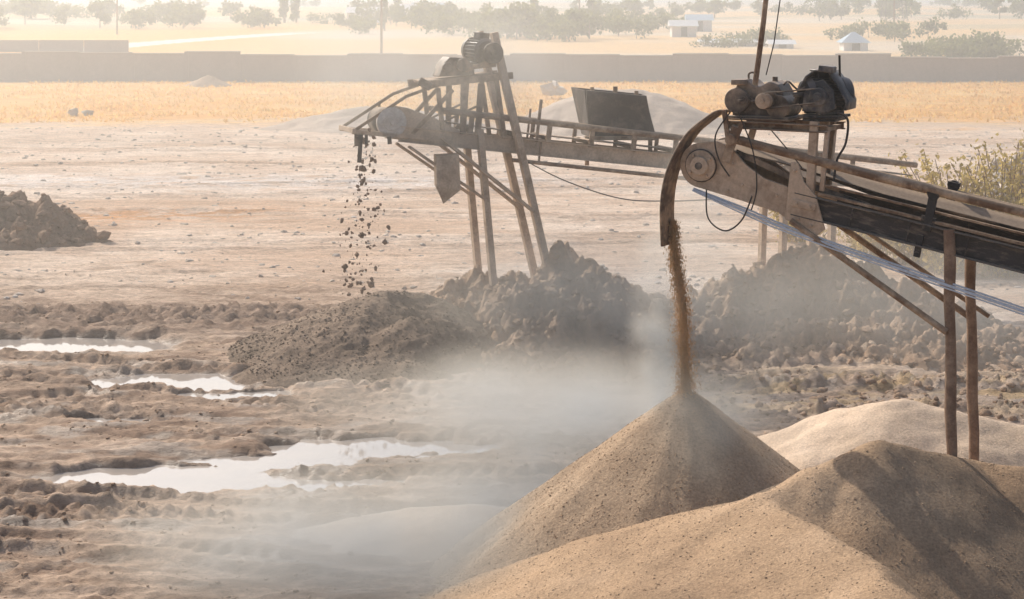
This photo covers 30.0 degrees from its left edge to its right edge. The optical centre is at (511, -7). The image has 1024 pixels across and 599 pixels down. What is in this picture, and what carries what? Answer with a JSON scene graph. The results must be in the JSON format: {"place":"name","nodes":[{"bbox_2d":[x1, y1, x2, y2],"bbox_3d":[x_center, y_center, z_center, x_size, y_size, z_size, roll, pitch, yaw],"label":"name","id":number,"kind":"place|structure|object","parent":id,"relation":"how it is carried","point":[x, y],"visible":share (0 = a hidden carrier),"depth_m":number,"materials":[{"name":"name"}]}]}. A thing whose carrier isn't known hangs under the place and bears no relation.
{"place":"outdoors","nodes":[
{"label":"outdoors","id":0,"kind":"place"},
{"bbox_2d":[400,4,416,8],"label":"roof","id":1,"kind":"structure","parent":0,"point":[407,5],"depth_m":469.05,"materials":[{"name":"grey metal"}]},
{"bbox_2d":[0,0,1023,598],"bbox_3d":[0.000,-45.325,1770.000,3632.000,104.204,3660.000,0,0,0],"label":"ground","id":2,"kind":"structure","parent":0,"point":[138,556],"depth_m":42.71,"materials":[{"name":"soil"}]},
{"bbox_2d":[0,190,112,250],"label":"soil mound","id":3,"kind":"object","parent":2,"relation":"on","point":[35,229],"visible":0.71,"depth_m":49.48,"materials":[{"name":"brown soil"}]},
{"bbox_2d":[0,191,111,248],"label":"soil lumps","id":4,"kind":"object","parent":3,"relation":"on","point":[43,236],"visible":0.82,"depth_m":49.44,"materials":[{"name":"brown soil"}]},
{"bbox_2d":[0,40,128,51],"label":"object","id":5,"kind":"object","parent":2,"relation":"on","point":[68,45],"visible":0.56,"depth_m":211.85,"materials":[{"name":"concrete"}]},
{"bbox_2d":[67,108,93,115],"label":"boulder","id":6,"kind":"object","parent":2,"relation":"on","point":[73,111],"visible":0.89,"depth_m":100.98,"materials":[{"name":"grey stone"}]},
{"bbox_2d":[0,337,176,352],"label":"puddle","id":7,"kind":"object","parent":2,"relation":"on","point":[68,344],"visible":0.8,"depth_m":35.69,"materials":[{"name":"liquid"}]},
{"bbox_2d":[116,0,117,34],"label":"utility pole","id":8,"kind":"object","parent":2,"relation":"on","point":[116,17],"visible":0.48,"depth_m":299.91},
{"bbox_2d":[86,418,149,421],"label":"puddle","id":9,"kind":"object","parent":2,"relation":"on","point":[105,420],"visible":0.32,"depth_m":29.50,"materials":[{"name":"liquid"}]},
{"bbox_2d":[91,373,290,399],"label":"puddle","id":10,"kind":"object","parent":2,"relation":"on","point":[205,382],"visible":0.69,"depth_m":32.30,"materials":[{"name":"liquid"}]},
{"bbox_2d":[185,75,231,86],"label":"soil mound","id":11,"kind":"object","parent":2,"relation":"on","point":[208,80],"visible":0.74,"depth_m":133.21,"materials":[{"name":"beige soil"}]},
{"bbox_2d":[31,437,499,493],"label":"puddle","id":12,"kind":"object","parent":2,"relation":"on","point":[239,473],"visible":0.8,"depth_m":26.51,"materials":[{"name":"liquid"}]},
{"bbox_2d":[0,301,662,598],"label":"mud clods","id":13,"kind":"object","parent":2,"relation":"on","point":[325,490],"visible":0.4,"depth_m":27.96,"materials":[{"name":"soil"}]},
{"bbox_2d":[226,290,499,388],"bbox_3d":[-2.370,6.085,34.597,6.030,1.306,6.705,0,0,0],"label":"gravel pile","id":14,"kind":"object","parent":2,"relation":"on","point":[415,344],"visible":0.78,"depth_m":33.17,"materials":[{"name":"brown gravel"}]},
{"bbox_2d":[228,290,494,382],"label":"gravel stones","id":15,"kind":"object","parent":14,"relation":"on","point":[309,354],"visible":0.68,"depth_m":33.42,"materials":[{"name":"brown gravel"}]},
{"bbox_2d":[347,13,379,22],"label":"walls","id":16,"kind":"structure","parent":2,"relation":"on","point":[348,14],"depth_m":417.00,"materials":[{"name":"beige paint"}]},
{"bbox_2d":[345,7,383,12],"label":"roof","id":17,"kind":"structure","parent":16,"relation":"on","point":[350,9],"depth_m":418.51,"materials":[{"name":"grey metal"}]},
{"bbox_2d":[258,106,495,132],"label":"gravel pile","id":18,"kind":"object","parent":2,"relation":"on","point":[327,122],"visible":0.41,"depth_m":91.14,"materials":[{"name":"grey gravel"}]},
{"bbox_2d":[380,0,382,52],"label":"utility pole","id":19,"kind":"object","parent":2,"relation":"on","point":[381,26],"visible":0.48,"depth_m":201.92,"materials":[{"name":"wood"}]},
{"bbox_2d":[290,504,506,561],"bbox_3d":[-0.675,6.440,22.900,4.950,0.575,2.600,0,0,0],"label":"sand mound","id":20,"kind":"object","parent":2,"relation":"on","point":[423,534],"visible":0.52,"depth_m":22.48,"materials":[{"name":"grey sand"}]},
{"bbox_2d":[0,51,1023,81],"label":"boundary wall","id":21,"kind":"structure","parent":2,"relation":"on","point":[102,67],"depth_m":140.91,"materials":[{"name":"concrete"}]},
{"bbox_2d":[0,51,1023,58],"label":"coping","id":22,"kind":"object","parent":21,"relation":"on","point":[565,53],"visible":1,"depth_m":140.85,"materials":[{"name":"grey concrete"}]},
{"bbox_2d":[0,79,1023,122],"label":"dry grass","id":23,"kind":"structure","parent":2,"relation":"on","point":[1015,103],"depth_m":116.75,"materials":[{"name":"yellow plant"}]},
{"bbox_2d":[0,127,1023,303],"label":"ground stones","id":24,"kind":"object","parent":2,"relation":"on","point":[272,266],"visible":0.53,"depth_m":59.87,"materials":[{"name":"stone"}]},
{"bbox_2d":[0,0,1023,56],"bbox_3d":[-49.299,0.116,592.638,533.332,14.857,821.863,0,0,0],"label":"distant tree row","id":25,"kind":"object","parent":2,"relation":"on","point":[527,20],"visible":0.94,"depth_m":345.43,"materials":[{"name":"green plant"}]},
{"bbox_2d":[540,80,567,95],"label":"boulder","id":26,"kind":"object","parent":2,"relation":"on","point":[552,88],"visible":1,"depth_m":117.70,"materials":[{"name":"grey stone"}]},
{"bbox_2d":[429,240,710,388],"bbox_3d":[0.620,5.748,35.520,7.760,1.989,8.640,0,0,0],"label":"soil mound","id":27,"kind":"object","parent":2,"relation":"on","point":[545,305],"visible":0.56,"depth_m":34.43,"materials":[{"name":"brown soil"}]},
{"bbox_2d":[420,240,711,378],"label":"soil lumps","id":28,"kind":"object","parent":27,"relation":"on","point":[564,350],"visible":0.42,"depth_m":34.43,"materials":[{"name":"brown soil"}]},
{"bbox_2d":[429,392,799,588],"bbox_3d":[1.930,5.567,21.260,6.180,2.293,6.180,0,0,0],"label":"sand pile","id":29,"kind":"object","parent":2,"relation":"on","point":[664,473],"visible":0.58,"depth_m":20.56,"materials":[{"name":"beige sand"}]},
{"bbox_2d":[435,393,795,586],"bbox_3d":[1.939,5.439,21.225,5.571,2.040,5.566,0,0,0],"label":"sand grit","id":30,"kind":"object","parent":29,"relation":"on","point":[605,494],"visible":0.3,"depth_m":20.76,"materials":[{"name":"beige sand"}]},
{"bbox_2d":[505,88,723,135],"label":"gravel pile","id":31,"kind":"object","parent":2,"relation":"on","point":[671,115],"visible":0.44,"depth_m":89.71,"materials":[{"name":"grey gravel"}]},
{"bbox_2d":[339,31,917,285],"bbox_3d":[3.247,3.754,35.960,12.135,5.239,5.825,7,-2,-19],"label":"belt conveyor","id":32,"kind":"object","parent":2,"relation":"on","point":[480,49],"visible":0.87,"depth_m":36.72,"materials":[{"name":"metal"}]},
{"bbox_2d":[322,127,395,295],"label":"falling soil clods","id":33,"kind":"object","parent":32,"relation":"attached to","point":[362,168],"visible":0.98,"depth_m":35.91,"materials":[{"name":"brown soil"}]},
{"bbox_2d":[571,86,658,165],"bbox_3d":[2.092,2.675,38.746,1.621,1.610,1.269,0,0,-7],"label":"feed hopper","id":34,"kind":"object","parent":32,"relation":"attached to","point":[615,108],"visible":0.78,"depth_m":38.37,"materials":[{"name":"metal"}]},
{"bbox_2d":[670,26,695,36],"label":"walls","id":35,"kind":"structure","parent":2,"relation":"on","point":[675,31],"depth_m":283.00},
{"bbox_2d":[667,20,698,25],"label":"roof","id":36,"kind":"structure","parent":35,"relation":"on","point":[682,22],"depth_m":284.05,"materials":[{"name":"grey metal"}]},
{"bbox_2d":[681,27,686,36],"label":"windows and door","id":37,"kind":"structure","parent":35,"relation":"attached to","point":[683,31],"depth_m":282.95,"materials":[{"name":"grey glass"}]},
{"bbox_2d":[696,20,711,31],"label":"walls","id":38,"kind":"structure","parent":2,"relation":"on","point":[707,25],"depth_m":323.00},
{"bbox_2d":[684,14,713,19],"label":"roof","id":39,"kind":"structure","parent":38,"relation":"on","point":[698,17],"depth_m":324.15,"materials":[{"name":"grey metal"}]},
{"bbox_2d":[697,21,702,30],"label":"windows and door","id":40,"kind":"structure","parent":38,"relation":"attached to","point":[700,26],"depth_m":322.95,"materials":[{"name":"grey glass"}]},
{"bbox_2d":[417,440,1023,598],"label":"sand pile","id":41,"kind":"object","parent":2,"relation":"on","point":[923,528],"visible":0.92,"depth_m":18.33,"materials":[{"name":"beige sand"}]},
{"bbox_2d":[420,440,1023,598],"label":"sand grit","id":42,"kind":"object","parent":41,"relation":"on","point":[440,590],"visible":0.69,"depth_m":18.46,"materials":[{"name":"beige sand"}]},
{"bbox_2d":[697,39,757,45],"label":"shed","id":43,"kind":"structure","parent":2,"relation":"on","point":[748,44],"depth_m":233.50,"materials":[{"name":"white glass"}]},
{"bbox_2d":[765,40,796,48],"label":"shed","id":44,"kind":"structure","parent":2,"relation":"on","point":[783,44],"depth_m":224.50,"materials":[{"name":"white paint"}]},
{"bbox_2d":[779,44,786,47],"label":"windows and door","id":45,"kind":"structure","parent":44,"relation":"in","point":[780,45],"depth_m":224.42,"materials":[{"name":"grey glass"}]},
{"bbox_2d":[768,210,840,242],"bbox_3d":[7.482,5.894,49.721,2.357,1.519,1.962,0,0,44],"label":"weed bush","id":46,"kind":"object","parent":2,"relation":"on","point":[789,236],"visible":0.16,"depth_m":49.74,"materials":[{"name":"beige plant"}]},
{"bbox_2d":[645,332,1023,434],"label":"ground rubble","id":47,"kind":"object","parent":2,"relation":"on","point":[961,379],"visible":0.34,"depth_m":30.90,"materials":[{"name":"soil"}]},
{"bbox_2d":[660,0,1023,460],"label":"belt conveyor","id":48,"kind":"object","parent":2,"relation":"on","point":[733,163],"visible":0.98,"depth_m":20.50,"materials":[{"name":"metal"}]},
{"bbox_2d":[663,218,700,398],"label":"falling sand","id":49,"kind":"structure","parent":48,"relation":"attached to","point":[685,376],"depth_m":21.18,"materials":[{"name":"brown sand"}]},
{"bbox_2d":[840,43,867,50],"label":"walls","id":50,"kind":"structure","parent":2,"relation":"on","point":[848,46],"depth_m":215.50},
{"bbox_2d":[837,32,870,42],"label":"roof","id":51,"kind":"structure","parent":50,"relation":"on","point":[853,37],"depth_m":215.88,"materials":[{"name":"grey metal"}]},
{"bbox_2d":[852,43,859,49],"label":"windows and door","id":52,"kind":"structure","parent":50,"relation":"attached to","point":[855,46],"depth_m":215.45,"materials":[{"name":"grey glass"}]},
{"bbox_2d":[685,242,1023,372],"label":"soil mound","id":53,"kind":"object","parent":2,"relation":"on","point":[828,271],"visible":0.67,"depth_m":35.49,"materials":[{"name":"brown soil"}]},
{"bbox_2d":[673,242,1023,367],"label":"soil lumps","id":54,"kind":"object","parent":53,"relation":"on","point":[933,303],"visible":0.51,"depth_m":35.27,"materials":[{"name":"brown soil"}]},
{"bbox_2d":[837,227,898,258],"bbox_3d":[8.926,5.824,47.111,2.149,1.728,2.434,0,0,0],"label":"weed bush","id":55,"kind":"object","parent":2,"relation":"on","point":[862,248],"visible":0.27,"depth_m":46.80,"materials":[{"name":"beige plant"}]},
{"bbox_2d":[758,399,1023,469],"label":"sand pile","id":56,"kind":"object","parent":2,"relation":"on","point":[814,440],"visible":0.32,"depth_m":22.27,"materials":[{"name":"beige sand"}]},
{"bbox_2d":[880,0,907,20],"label":"power pylon","id":57,"kind":"object","parent":2,"relation":"on","point":[885,10],"visible":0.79,"depth_m":410.54,"materials":[{"name":"metal"}]},
{"bbox_2d":[893,0,894,19],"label":"utility pole","id":58,"kind":"object","parent":2,"relation":"on","point":[893,9],"visible":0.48,"depth_m":299.92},
{"bbox_2d":[879,177,969,265],"bbox_3d":[9.730,5.503,45.921,2.516,2.203,2.974,0,0,0],"label":"weed bush","id":59,"kind":"object","parent":2,"relation":"on","point":[902,248],"visible":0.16,"depth_m":45.78,"materials":[{"name":"beige plant"}]},
{"bbox_2d":[888,144,997,260],"bbox_3d":[10.641,5.169,46.707,2.797,2.869,2.742,0,0,36],"label":"weed bush","id":60,"kind":"object","parent":2,"relation":"on","point":[930,176],"visible":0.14,"depth_m":46.10,"materials":[{"name":"green plant"}]},
{"bbox_2d":[922,203,979,275],"bbox_3d":[9.993,5.684,44.228,1.877,2.010,2.393,0,0,27],"label":"weed bush","id":61,"kind":"object","parent":2,"relation":"on","point":[937,260],"visible":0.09,"depth_m":44.20,"materials":[{"name":"beige plant"}]},
{"bbox_2d":[948,137,1023,212],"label":"weed bush","id":62,"kind":"object","parent":2,"relation":"on","point":[1002,190],"visible":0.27,"depth_m":45.40,"materials":[{"name":"green plant"}]},
{"bbox_2d":[959,188,1023,279],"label":"weed bush","id":63,"kind":"object","parent":2,"relation":"on","point":[1003,273],"visible":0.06,"depth_m":43.78,"materials":[{"name":"beige plant"}]},
{"bbox_2d":[969,155,1023,197],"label":"rock heap","id":64,"kind":"object","parent":2,"relation":"on","point":[1014,156],"visible":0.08,"depth_m":61.65,"materials":[{"name":"stone"}]},
{"bbox_2d":[967,148,1023,192],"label":"heap rocks","id":65,"kind":"object","parent":64,"relation":"on","point":[999,173],"visible":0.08,"depth_m":61.60,"materials":[{"name":"stone"}]},
{"bbox_2d":[978,128,1023,213],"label":"weed bush","id":66,"kind":"object","parent":2,"relation":"on","point":[1016,179],"visible":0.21,"depth_m":45.91,"materials":[{"name":"green plant"}]},
{"bbox_2d":[1011,193,1023,217],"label":"weed bush","id":67,"kind":"object","parent":2,"relation":"on","point":[1018,202],"visible":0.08,"depth_m":43.70,"materials":[{"name":"green plant"}]}
]}

